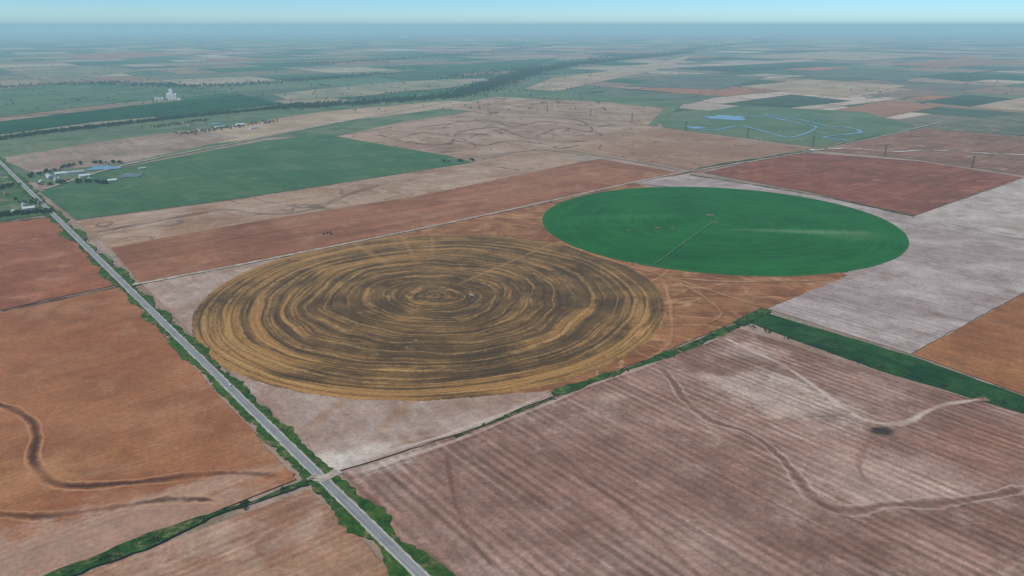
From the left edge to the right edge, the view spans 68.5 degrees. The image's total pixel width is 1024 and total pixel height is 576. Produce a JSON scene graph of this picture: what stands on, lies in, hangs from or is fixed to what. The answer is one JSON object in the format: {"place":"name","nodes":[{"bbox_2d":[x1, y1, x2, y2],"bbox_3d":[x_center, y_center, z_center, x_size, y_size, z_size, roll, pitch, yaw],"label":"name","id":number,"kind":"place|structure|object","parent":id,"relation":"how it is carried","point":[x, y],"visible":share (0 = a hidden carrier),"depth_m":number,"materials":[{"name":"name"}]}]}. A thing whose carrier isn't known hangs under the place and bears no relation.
{"place":"outdoors","nodes":[
{"label":"outdoors","id":0,"kind":"place"},
{"bbox_2d":[0,177,43,220],"bbox_3d":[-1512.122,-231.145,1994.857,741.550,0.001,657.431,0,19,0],"label":"farmyard grass","id":1,"kind":"structure","parent":0,"point":[7,202],"depth_m":1982.04,"materials":[{"name":"plant"}]},
{"bbox_2d":[22,206,34,209],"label":"barn","id":2,"kind":"structure","parent":1,"relation":"on","point":[28,207],"depth_m":1899.61,"materials":[{"name":"white metal"}]},
{"bbox_2d":[0,216,50,221],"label":"grass verge","id":3,"kind":"object","parent":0,"point":[26,218],"depth_m":1808.46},
{"bbox_2d":[0,218,112,309],"bbox_3d":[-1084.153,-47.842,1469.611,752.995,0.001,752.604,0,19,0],"label":"ploughed field","id":4,"kind":"structure","parent":0,"point":[41,259],"depth_m":1451.43,"materials":[{"name":"soil"}]},
{"bbox_2d":[0,286,119,310],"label":"grass verge","id":5,"kind":"object","parent":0,"point":[56,299],"depth_m":1268.94,"materials":[{"name":"plant"}]},
{"bbox_2d":[1,66,150,77],"bbox_3d":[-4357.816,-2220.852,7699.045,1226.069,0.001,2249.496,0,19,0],"label":"tan field","id":6,"kind":"structure","parent":0,"point":[78,71],"depth_m":7628.43,"materials":[{"name":"soil"}]},
{"bbox_2d":[87,166,120,169],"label":"pond","id":7,"kind":"structure","parent":0,"point":[103,167],"depth_m":2456.76,"materials":[{"name":"blue liquid"}]},
{"bbox_2d":[0,493,230,523],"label":"terrace track","id":8,"kind":"structure","parent":0,"point":[35,516],"depth_m":725.23,"materials":[{"name":"soil"}]},
{"bbox_2d":[0,85,237,116],"bbox_3d":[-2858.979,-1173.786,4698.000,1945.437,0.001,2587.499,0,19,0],"label":"green field","id":9,"kind":"structure","parent":0,"point":[20,98],"depth_m":5008.14,"materials":[{"name":"plant"}]},
{"bbox_2d":[4,130,239,171],"bbox_3d":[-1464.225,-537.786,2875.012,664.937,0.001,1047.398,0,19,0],"label":"pink field","id":10,"kind":"structure","parent":0,"point":[124,150],"depth_m":2802.15,"materials":[{"name":"soil"}]},
{"bbox_2d":[55,51,189,59],"bbox_3d":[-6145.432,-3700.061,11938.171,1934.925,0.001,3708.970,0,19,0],"label":"brown field","id":11,"kind":"structure","parent":0,"point":[113,55],"depth_m":11710.10,"materials":[{"name":"soil"}]},
{"bbox_2d":[117,173,144,177],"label":"pond","id":12,"kind":"structure","parent":0,"point":[129,175],"depth_m":2325.51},
{"bbox_2d":[0,94,276,133],"bbox_3d":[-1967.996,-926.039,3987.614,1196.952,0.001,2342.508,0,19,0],"label":"green crop field","id":13,"kind":"structure","parent":0,"point":[136,111],"depth_m":4027.26,"materials":[{"name":"plant"}]},
{"bbox_2d":[0,401,293,492],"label":"terrace track","id":14,"kind":"structure","parent":0,"point":[40,471],"depth_m":778.59,"materials":[{"name":"soil"}]},
{"bbox_2d":[0,288,294,575],"bbox_3d":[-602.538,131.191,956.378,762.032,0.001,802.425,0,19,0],"label":"ploughed field","id":15,"kind":"structure","parent":0,"point":[108,384],"depth_m":869.89,"materials":[{"name":"soil"}]},
{"bbox_2d":[0,161,427,575],"bbox_3d":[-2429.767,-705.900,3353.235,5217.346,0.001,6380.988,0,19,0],"label":"road","id":16,"kind":"structure","parent":0,"point":[395,550],"depth_m":875.03,"materials":[{"name":"asphalt"}]},
{"bbox_2d":[11,171,419,567],"bbox_3d":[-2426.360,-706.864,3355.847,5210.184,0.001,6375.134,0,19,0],"label":"edge line","id":17,"kind":"object","parent":16,"relation":"on","point":[250,403],"visible":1,"depth_m":860.91,"materials":[{"name":"paint"}]},
{"bbox_2d":[93,256,414,575],"bbox_3d":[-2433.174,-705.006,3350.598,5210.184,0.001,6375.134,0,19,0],"label":"edge line","id":18,"kind":"object","parent":16,"relation":"on","point":[245,407],"visible":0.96,"depth_m":875.00,"materials":[{"name":"paint"}]},
{"bbox_2d":[0,160,429,575],"bbox_3d":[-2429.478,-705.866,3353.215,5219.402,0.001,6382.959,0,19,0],"label":"gravel shoulder","id":19,"kind":"object","parent":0,"point":[374,537],"visible":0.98,"depth_m":876.18},
{"bbox_2d":[0,157,455,575],"bbox_3d":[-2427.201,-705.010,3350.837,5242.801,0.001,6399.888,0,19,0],"label":"grass verge","id":20,"kind":"object","parent":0,"point":[348,520],"depth_m":845.46,"materials":[{"name":"plant"}]},
{"bbox_2d":[83,489,388,575],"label":"stubble field","id":21,"kind":"structure","parent":0,"point":[302,533],"depth_m":666.01,"materials":[{"name":"plant"}]},
{"bbox_2d":[96,185,378,231],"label":"terrace track","id":22,"kind":"structure","parent":0,"point":[328,201],"depth_m":1877.95,"materials":[{"name":"soil"}]},
{"bbox_2d":[43,102,446,188],"bbox_3d":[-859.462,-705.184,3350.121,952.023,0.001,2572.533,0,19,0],"label":"dirt road","id":23,"kind":"structure","parent":0,"point":[220,145],"depth_m":2861.15,"materials":[{"name":"soil"}]},
{"bbox_2d":[41,134,469,219],"bbox_3d":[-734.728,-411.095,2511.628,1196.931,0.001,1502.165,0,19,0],"label":"green pasture","id":24,"kind":"structure","parent":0,"point":[261,168],"depth_m":2365.84,"materials":[{"name":"plant"}]},
{"bbox_2d":[79,173,89,176],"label":"barn","id":25,"kind":"structure","parent":24,"relation":"on","point":[83,175],"depth_m":2312.74,"materials":[{"name":"white metal"}]},
{"bbox_2d":[443,158,473,161],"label":"bushes","id":26,"kind":"object","parent":24,"relation":"on","point":[472,159],"visible":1,"depth_m":2569.69,"materials":[{"name":"green plant"}]},
{"bbox_2d":[307,468,341,481],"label":"dirt road","id":27,"kind":"structure","parent":0,"point":[328,475],"depth_m":773.41,"materials":[{"name":"soil"}]},
{"bbox_2d":[76,149,577,247],"bbox_3d":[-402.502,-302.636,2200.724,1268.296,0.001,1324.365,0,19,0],"label":"tan field","id":28,"kind":"structure","parent":0,"point":[412,184],"depth_m":2012.01,"materials":[{"name":"soil"}]},
{"bbox_2d":[198,101,478,142],"bbox_3d":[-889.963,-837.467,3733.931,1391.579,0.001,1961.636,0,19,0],"label":"pale field","id":29,"kind":"structure","parent":0,"point":[285,124],"depth_m":3767.59,"materials":[{"name":"soil"}]},
{"bbox_2d":[143,257,540,469],"bbox_3d":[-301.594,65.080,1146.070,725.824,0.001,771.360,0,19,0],"label":"corner field","id":30,"kind":"structure","parent":0,"point":[330,429],"depth_m":908.47,"materials":[{"name":"soil"}]},
{"bbox_2d":[0,88,686,184],"bbox_3d":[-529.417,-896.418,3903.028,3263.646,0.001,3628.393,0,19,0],"label":"pasture","id":31,"kind":"structure","parent":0,"point":[21,145],"depth_m":3575.54,"materials":[{"name":"plant"}]},
{"bbox_2d":[45,173,53,178],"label":"barn","id":32,"kind":"structure","parent":31,"relation":"on","point":[48,176],"depth_m":2289.50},
{"bbox_2d":[54,171,65,174],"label":"barn","id":33,"kind":"structure","parent":31,"relation":"on","point":[59,173],"depth_m":2346.14,"materials":[{"name":"white metal"}]},
{"bbox_2d":[65,169,83,174],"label":"barn","id":34,"kind":"structure","parent":31,"relation":"on","point":[74,172],"depth_m":2361.80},
{"bbox_2d":[0,105,283,139],"bbox_3d":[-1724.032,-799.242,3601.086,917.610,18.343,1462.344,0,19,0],"label":"woodland","id":35,"kind":"object","parent":31,"relation":"on","point":[41,132],"visible":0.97,"depth_m":3541.71,"materials":[{"name":"green plant"}]},
{"bbox_2d":[141,118,277,134],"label":"farm trees","id":36,"kind":"object","parent":31,"relation":"on","point":[238,125],"visible":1,"depth_m":3462.16,"materials":[{"name":"green plant"}]},
{"bbox_2d":[273,78,492,99],"bbox_3d":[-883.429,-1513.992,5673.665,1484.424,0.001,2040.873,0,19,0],"label":"pale field","id":37,"kind":"structure","parent":0,"point":[368,89],"depth_m":5568.34,"materials":[{"name":"soil"}]},
{"bbox_2d":[110,159,683,281],"bbox_3d":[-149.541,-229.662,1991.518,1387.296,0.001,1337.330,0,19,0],"label":"ploughed field","id":38,"kind":"structure","parent":0,"point":[162,258],"depth_m":1785.95,"materials":[{"name":"soil"}]},
{"bbox_2d":[133,171,686,284],"bbox_3d":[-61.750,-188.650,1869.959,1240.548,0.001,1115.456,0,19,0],"label":"dirt road","id":39,"kind":"structure","parent":0,"point":[385,235],"depth_m":1646.12,"materials":[{"name":"soil"}]},
{"bbox_2d":[192,235,665,400],"bbox_3d":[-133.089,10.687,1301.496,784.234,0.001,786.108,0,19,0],"label":"dry crop circle","id":40,"kind":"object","parent":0,"point":[376,319],"visible":1,"depth_m":1197.49,"materials":[{"name":"plant"}]},
{"bbox_2d":[328,390,552,469],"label":"dirt track","id":41,"kind":"structure","parent":0,"point":[365,457],"depth_m":837.83,"materials":[{"name":"soil"}]},
{"bbox_2d":[386,58,556,74],"bbox_3d":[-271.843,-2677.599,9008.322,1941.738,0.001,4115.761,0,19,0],"label":"green field","id":42,"kind":"structure","parent":0,"point":[470,67],"depth_m":8358.70,"materials":[{"name":"plant"}]},
{"bbox_2d":[441,447,504,575],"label":"terrace track","id":43,"kind":"structure","parent":0,"point":[449,474],"depth_m":720.58,"materials":[{"name":"soil"}]},
{"bbox_2d":[400,132,549,145],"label":"terrace track","id":44,"kind":"structure","parent":0,"point":[467,141],"depth_m":3038.57,"materials":[{"name":"soil"}]},
{"bbox_2d":[375,116,594,144],"bbox_3d":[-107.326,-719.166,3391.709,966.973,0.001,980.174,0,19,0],"label":"terrace track","id":45,"kind":"structure","parent":0,"point":[454,139],"depth_m":3266.34,"materials":[{"name":"soil"}]},
{"bbox_2d":[337,110,660,161],"bbox_3d":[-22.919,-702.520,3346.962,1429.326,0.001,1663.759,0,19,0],"label":"farm field","id":46,"kind":"structure","parent":0,"point":[561,139],"depth_m":3243.27,"materials":[{"name":"soil"}]},
{"bbox_2d":[0,111,1023,575],"bbox_3d":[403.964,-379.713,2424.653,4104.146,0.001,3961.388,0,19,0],"label":"headland","id":47,"kind":"structure","parent":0,"point":[106,251],"depth_m":1173.25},
{"bbox_2d":[0,183,54,216],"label":"farm trees","id":48,"kind":"object","parent":47,"relation":"on","point":[8,212],"visible":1,"depth_m":1866.74,"materials":[{"name":"green plant"}]},
{"bbox_2d":[27,159,122,184],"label":"farm trees","id":49,"kind":"object","parent":47,"relation":"on","point":[77,179],"visible":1,"depth_m":2303.96,"materials":[{"name":"green plant"}]},
{"bbox_2d":[44,479,312,575],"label":"grass verge","id":50,"kind":"object","parent":47,"relation":"on","point":[140,543],"depth_m":674.47,"materials":[{"name":"plant"}]},
{"bbox_2d":[3,166,430,564],"bbox_3d":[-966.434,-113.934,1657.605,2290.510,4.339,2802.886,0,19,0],"label":"shrubs","id":51,"kind":"object","parent":47,"relation":"on","point":[175,340],"visible":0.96,"depth_m":1156.00,"materials":[{"name":"green plant"}]},
{"bbox_2d":[454,398,553,437],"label":"grass verge","id":52,"kind":"object","parent":47,"relation":"on","point":[500,418],"depth_m":888.09,"materials":[{"name":"plant"}]},
{"bbox_2d":[60,324,1023,574],"bbox_3d":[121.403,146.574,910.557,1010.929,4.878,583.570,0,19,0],"label":"shrubs","id":53,"kind":"object","parent":47,"relation":"on","point":[553,394],"visible":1,"depth_m":940.51,"materials":[{"name":"green plant"}]},
{"bbox_2d":[551,324,736,395],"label":"grass verge","id":54,"kind":"object","parent":47,"relation":"on","point":[721,332],"depth_m":1041.96,"materials":[{"name":"plant"}]},
{"bbox_2d":[732,308,770,324],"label":"grass verge","id":55,"kind":"object","parent":47,"relation":"on","point":[751,316],"depth_m":1199.42,"materials":[{"name":"plant"}]},
{"bbox_2d":[687,135,879,171],"bbox_3d":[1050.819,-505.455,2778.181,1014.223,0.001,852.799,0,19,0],"label":"grass verge","id":56,"kind":"object","parent":47,"relation":"on","point":[783,154],"depth_m":2706.70,"materials":[{"name":"plant"}]},
{"bbox_2d":[690,174,913,215],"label":"grass verge","id":57,"kind":"object","parent":47,"relation":"on","point":[817,195],"depth_m":2017.77,"materials":[{"name":"plant"}]},
{"bbox_2d":[750,313,1023,412],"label":"green strip","id":58,"kind":"object","parent":47,"relation":"on","point":[894,362],"visible":1,"depth_m":1041.11,"materials":[{"name":"plant"}]},
{"bbox_2d":[0,26,1023,136],"bbox_3d":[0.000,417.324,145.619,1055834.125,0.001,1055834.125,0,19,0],"label":"ground","id":59,"kind":"structure","parent":0,"point":[510,29],"depth_m":71851.35,"materials":[{"name":"plant"}]},
{"bbox_2d":[0,32,1023,177],"bbox_3d":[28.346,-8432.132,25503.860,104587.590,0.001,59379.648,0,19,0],"label":"farmland","id":60,"kind":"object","parent":59,"relation":"on","point":[926,85],"visible":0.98,"depth_m":10064.36,"materials":[{"name":"plant"}]},
{"bbox_2d":[154,89,181,99],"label":"grain elevator","id":61,"kind":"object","parent":60,"relation":"on","point":[171,95],"visible":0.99,"depth_m":4700.74,"materials":[{"name":"concrete"}]},
{"bbox_2d":[0,72,400,88],"bbox_3d":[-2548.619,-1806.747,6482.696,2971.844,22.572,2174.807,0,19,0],"label":"woodland","id":62,"kind":"object","parent":60,"relation":"on","point":[168,85],"visible":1,"depth_m":5977.04,"materials":[{"name":"green plant"}]},
{"bbox_2d":[1,41,605,110],"bbox_3d":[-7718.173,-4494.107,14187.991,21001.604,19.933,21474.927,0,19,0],"label":"distant trees","id":63,"kind":"object","parent":60,"relation":"on","point":[597,102],"visible":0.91,"depth_m":5312.73,"materials":[{"name":"green plant"}]},
{"bbox_2d":[284,44,571,64],"bbox_3d":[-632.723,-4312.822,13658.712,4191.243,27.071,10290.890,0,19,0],"label":"woodland","id":64,"kind":"object","parent":60,"relation":"on","point":[461,53],"visible":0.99,"depth_m":11486.63,"materials":[{"name":"green plant"}]},
{"bbox_2d":[258,51,694,109],"bbox_3d":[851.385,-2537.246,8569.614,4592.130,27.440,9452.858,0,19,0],"label":"woodland","id":65,"kind":"object","parent":60,"relation":"on","point":[493,84],"visible":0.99,"depth_m":5370.70,"materials":[{"name":"green plant"}]},
{"bbox_2d":[1,39,998,92],"bbox_3d":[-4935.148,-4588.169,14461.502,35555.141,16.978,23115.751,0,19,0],"label":"windbreak","id":66,"kind":"object","parent":60,"relation":"on","point":[530,64],"visible":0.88,"depth_m":11525.18,"materials":[{"name":"green plant"}]},
{"bbox_2d":[417,41,775,78],"bbox_3d":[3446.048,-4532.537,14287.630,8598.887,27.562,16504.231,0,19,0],"label":"woodland","id":67,"kind":"object","parent":60,"relation":"on","point":[606,57],"visible":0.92,"depth_m":10037.30,"materials":[{"name":"green plant"}]},
{"bbox_2d":[661,39,1023,93],"bbox_3d":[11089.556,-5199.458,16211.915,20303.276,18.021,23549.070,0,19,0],"label":"distant trees","id":68,"kind":"object","parent":60,"relation":"on","point":[851,89],"visible":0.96,"depth_m":6601.81,"materials":[{"name":"green plant"}]},
{"bbox_2d":[0,0,1023,25],"label":"sky","id":69,"kind":"structure","parent":0,"point":[12,12],"materials":[{"name":"blue"}]},
{"bbox_2d":[415,119,614,127],"bbox_3d":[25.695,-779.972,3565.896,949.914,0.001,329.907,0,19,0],"label":"terrace track","id":70,"kind":"structure","parent":0,"point":[502,123],"depth_m":3566.42,"materials":[{"name":"soil"}]},
{"bbox_2d":[338,331,735,479],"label":"dirt track","id":71,"kind":"structure","parent":0,"point":[399,458],"depth_m":862.71,"materials":[{"name":"soil"}]},
{"bbox_2d":[443,97,662,124],"bbox_3d":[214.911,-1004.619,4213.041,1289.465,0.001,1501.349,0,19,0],"label":"brown field","id":72,"kind":"structure","parent":0,"point":[617,112],"depth_m":4222.30,"materials":[{"name":"soil"}]},
{"bbox_2d":[448,150,684,170],"bbox_3d":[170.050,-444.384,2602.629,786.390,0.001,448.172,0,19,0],"label":"dirt road","id":73,"kind":"structure","parent":0,"point":[578,151],"depth_m":2664.28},
{"bbox_2d":[371,181,847,398],"bbox_3d":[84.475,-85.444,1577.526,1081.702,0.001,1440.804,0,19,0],"label":"farm field","id":74,"kind":"structure","parent":0,"point":[693,312],"depth_m":1335.20,"materials":[{"name":"soil"}]},
{"bbox_2d":[525,54,695,90],"bbox_3d":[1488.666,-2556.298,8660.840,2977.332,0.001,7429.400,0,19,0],"label":"pale field","id":75,"kind":"structure","parent":0,"point":[562,83],"depth_m":6881.51,"materials":[{"name":"soil"}]},
{"bbox_2d":[516,416,705,575],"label":"terrace track","id":76,"kind":"structure","parent":0,"point":[644,526],"depth_m":728.05,"materials":[{"name":"soil"}]},
{"bbox_2d":[636,278,673,362],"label":"dirt track","id":77,"kind":"structure","parent":0,"point":[670,310],"depth_m":1196.41,"materials":[{"name":"soil"}]},
{"bbox_2d":[596,90,717,103],"bbox_3d":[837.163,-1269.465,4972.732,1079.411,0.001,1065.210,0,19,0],"label":"tan field","id":78,"kind":"structure","parent":0,"point":[691,98],"depth_m":5010.14,"materials":[{"name":"soil"}]},
{"bbox_2d":[551,239,765,306],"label":"dirt track","id":79,"kind":"structure","parent":0,"point":[692,284],"depth_m":1375.55,"materials":[{"name":"soil"}]},
{"bbox_2d":[631,263,722,325],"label":"dirt track","id":80,"kind":"structure","parent":0,"point":[720,314],"depth_m":1298.66,"materials":[{"name":"soil"}]},
{"bbox_2d":[652,222,711,265],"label":"service track","id":81,"kind":"structure","parent":0,"point":[682,243],"depth_m":1599.61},
{"bbox_2d":[344,328,1023,575],"bbox_3d":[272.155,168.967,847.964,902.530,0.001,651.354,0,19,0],"label":"stubble field","id":82,"kind":"structure","parent":0,"point":[707,499],"depth_m":765.09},
{"bbox_2d":[561,128,808,172],"bbox_3d":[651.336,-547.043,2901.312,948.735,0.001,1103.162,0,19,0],"label":"farm field","id":83,"kind":"structure","parent":0,"point":[677,149],"depth_m":2824.28,"materials":[{"name":"soil"}]},
{"bbox_2d":[628,74,764,89],"bbox_3d":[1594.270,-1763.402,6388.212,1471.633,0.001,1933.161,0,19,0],"label":"tan field","id":84,"kind":"structure","parent":0,"point":[701,81],"depth_m":6264.56,"materials":[{"name":"soil"}]},
{"bbox_2d":[704,115,745,119],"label":"pond","id":85,"kind":"structure","parent":0,"point":[727,117],"depth_m":3793.85,"materials":[{"name":"blue liquid"}]},
{"bbox_2d":[542,187,908,275],"bbox_3d":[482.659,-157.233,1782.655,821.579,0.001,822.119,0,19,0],"label":"green crop circle","id":86,"kind":"object","parent":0,"point":[754,233],"visible":1,"depth_m":1697.57,"materials":[{"name":"plant"}]},
{"bbox_2d":[648,275,832,281],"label":"dirt track","id":87,"kind":"structure","parent":0,"point":[744,281],"depth_m":1369.91,"materials":[{"name":"soil"}]},
{"bbox_2d":[713,384,811,417],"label":"terrace track","id":88,"kind":"structure","parent":0,"point":[807,405],"depth_m":907.85,"materials":[{"name":"soil"}]},
{"bbox_2d":[700,114,832,119],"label":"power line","id":89,"kind":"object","parent":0,"point":[758,116],"depth_m":3773.64,"materials":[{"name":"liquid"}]},
{"bbox_2d":[698,115,861,139],"bbox_3d":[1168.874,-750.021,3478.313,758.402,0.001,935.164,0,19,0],"label":"river","id":90,"kind":"structure","parent":0,"point":[860,131],"depth_m":3356.06,"materials":[{"name":"blue liquid"}]},
{"bbox_2d":[656,105,916,146],"bbox_3d":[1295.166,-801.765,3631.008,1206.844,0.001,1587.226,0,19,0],"label":"wetland meadow","id":91,"kind":"structure","parent":0,"point":[869,125],"depth_m":3537.41,"materials":[{"name":"plant"}]},
{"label":"transmission pole","id":92,"kind":"object","parent":91,"relation":"on","visible":0},
{"bbox_2d":[555,107,1010,159],"bbox_3d":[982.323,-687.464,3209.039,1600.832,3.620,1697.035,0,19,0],"label":"power line","id":93,"kind":"object","parent":92,"relation":"hanging from","point":[788,135],"visible":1,"depth_m":2967.73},
{"bbox_2d":[720,405,852,424],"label":"terrace track","id":94,"kind":"structure","parent":0,"point":[836,410],"depth_m":893.66,"materials":[{"name":"soil"}]},
{"bbox_2d":[724,94,848,107],"bbox_3d":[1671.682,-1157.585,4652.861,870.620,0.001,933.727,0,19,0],"label":"field","id":95,"kind":"structure","parent":0,"point":[788,101],"depth_m":4616.70,"materials":[{"name":"soil"}]},
{"bbox_2d":[690,121,943,170],"bbox_3d":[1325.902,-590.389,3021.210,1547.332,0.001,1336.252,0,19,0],"label":"dirt road","id":96,"kind":"structure","parent":0,"point":[814,150],"depth_m":2792.58,"materials":[{"name":"soil"}]},
{"bbox_2d":[741,79,905,97],"bbox_3d":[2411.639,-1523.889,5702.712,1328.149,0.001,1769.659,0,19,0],"label":"pale field","id":97,"kind":"structure","parent":0,"point":[839,89],"depth_m":5661.19,"materials":[{"name":"soil"}]},
{"bbox_2d":[634,174,1023,353],"bbox_3d":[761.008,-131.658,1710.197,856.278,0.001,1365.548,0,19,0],"label":"pale stubble field","id":98,"kind":"structure","parent":0,"point":[934,281],"depth_m":1345.70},
{"bbox_2d":[653,363,1023,518],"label":"terrace track","id":99,"kind":"structure","parent":0,"point":[803,486],"depth_m":745.30,"materials":[{"name":"soil"}]},
{"bbox_2d":[753,51,941,60],"bbox_3d":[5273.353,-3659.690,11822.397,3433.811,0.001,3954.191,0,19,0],"label":"tan field","id":100,"kind":"structure","parent":0,"point":[842,55],"depth_m":11709.43,"materials":[{"name":"soil"}]},
{"bbox_2d":[721,336,990,427],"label":"terrace track","id":101,"kind":"structure","parent":0,"point":[915,418],"depth_m":927.17,"materials":[{"name":"soil"}]},
{"bbox_2d":[785,69,926,81],"bbox_3d":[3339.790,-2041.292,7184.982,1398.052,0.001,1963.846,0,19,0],"label":"brown field","id":102,"kind":"structure","parent":0,"point":[872,74],"depth_m":7163.38,"materials":[{"name":"soil"}]},
{"bbox_2d":[704,153,1021,214],"bbox_3d":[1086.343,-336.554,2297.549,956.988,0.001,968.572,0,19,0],"label":"red ploughed field","id":103,"kind":"structure","parent":0,"point":[909,187],"depth_m":2287.70,"materials":[{"name":"soil"}]},
{"bbox_2d":[851,433,898,498],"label":"terrace track","id":104,"kind":"structure","parent":0,"point":[862,452],"depth_m":803.33,"materials":[{"name":"soil"}]},
{"bbox_2d":[838,101,942,116],"bbox_3d":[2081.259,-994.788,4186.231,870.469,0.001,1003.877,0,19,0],"label":"brown field","id":105,"kind":"structure","parent":0,"point":[885,108],"depth_m":4226.62,"materials":[{"name":"soil"}]},
{"bbox_2d":[809,148,1023,154],"bbox_3d":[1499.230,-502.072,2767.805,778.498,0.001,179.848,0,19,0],"label":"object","id":106,"kind":"object","parent":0,"point":[909,150],"visible":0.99,"depth_m":2791.95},
{"bbox_2d":[814,128,1023,174],"bbox_3d":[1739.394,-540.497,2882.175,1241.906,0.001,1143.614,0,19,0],"label":"brown field","id":107,"kind":"structure","parent":0,"point":[925,142],"depth_m":2846.45,"materials":[{"name":"soil"}]},
{"bbox_2d":[886,428,1023,474],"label":"terrace track","id":108,"kind":"structure","parent":0,"point":[1014,468],"depth_m":810.75,"materials":[{"name":"soil"}]},
{"bbox_2d":[888,58,1023,67],"bbox_3d":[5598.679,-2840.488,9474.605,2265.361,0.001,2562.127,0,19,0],"label":"brown field","id":109,"kind":"structure","parent":0,"point":[956,63],"depth_m":9237.25,"materials":[{"name":"soil"}]},
{"bbox_2d":[921,94,1011,106],"bbox_3d":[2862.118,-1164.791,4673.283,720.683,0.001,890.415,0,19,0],"label":"grey field","id":110,"kind":"structure","parent":0,"point":[969,100],"depth_m":4677.54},
{"bbox_2d":[919,72,1015,81],"bbox_3d":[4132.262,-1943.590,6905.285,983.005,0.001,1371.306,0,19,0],"label":"grey field","id":111,"kind":"structure","parent":0,"point":[964,76],"depth_m":6883.47,"materials":[{"name":"soil"}]},
{"bbox_2d":[913,293,1023,393],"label":"ploughed field","id":112,"kind":"structure","parent":0,"point":[989,346],"depth_m":1083.09,"materials":[{"name":"soil"}]},
{"bbox_2d":[913,217,1023,238],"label":"dirt track","id":113,"kind":"structure","parent":0,"point":[968,228],"depth_m":1721.39,"materials":[{"name":"soil"}]},
{"bbox_2d":[914,179,1023,237],"bbox_3d":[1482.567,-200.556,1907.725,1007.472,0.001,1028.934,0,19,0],"label":"pale stubble field","id":114,"kind":"structure","parent":0,"point":[999,210],"depth_m":1871.42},
{"bbox_2d":[922,112,1023,134],"bbox_3d":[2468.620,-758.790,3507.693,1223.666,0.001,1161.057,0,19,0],"label":"field","id":115,"kind":"structure","parent":0,"point":[1012,124],"depth_m":3501.60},
{"bbox_2d":[972,97,1023,110],"bbox_3d":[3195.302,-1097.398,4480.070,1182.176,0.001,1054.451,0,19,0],"label":"pale field","id":116,"kind":"structure","parent":0,"point":[1015,104],"depth_m":4384.58,"materials":[{"name":"soil"}]}
]}

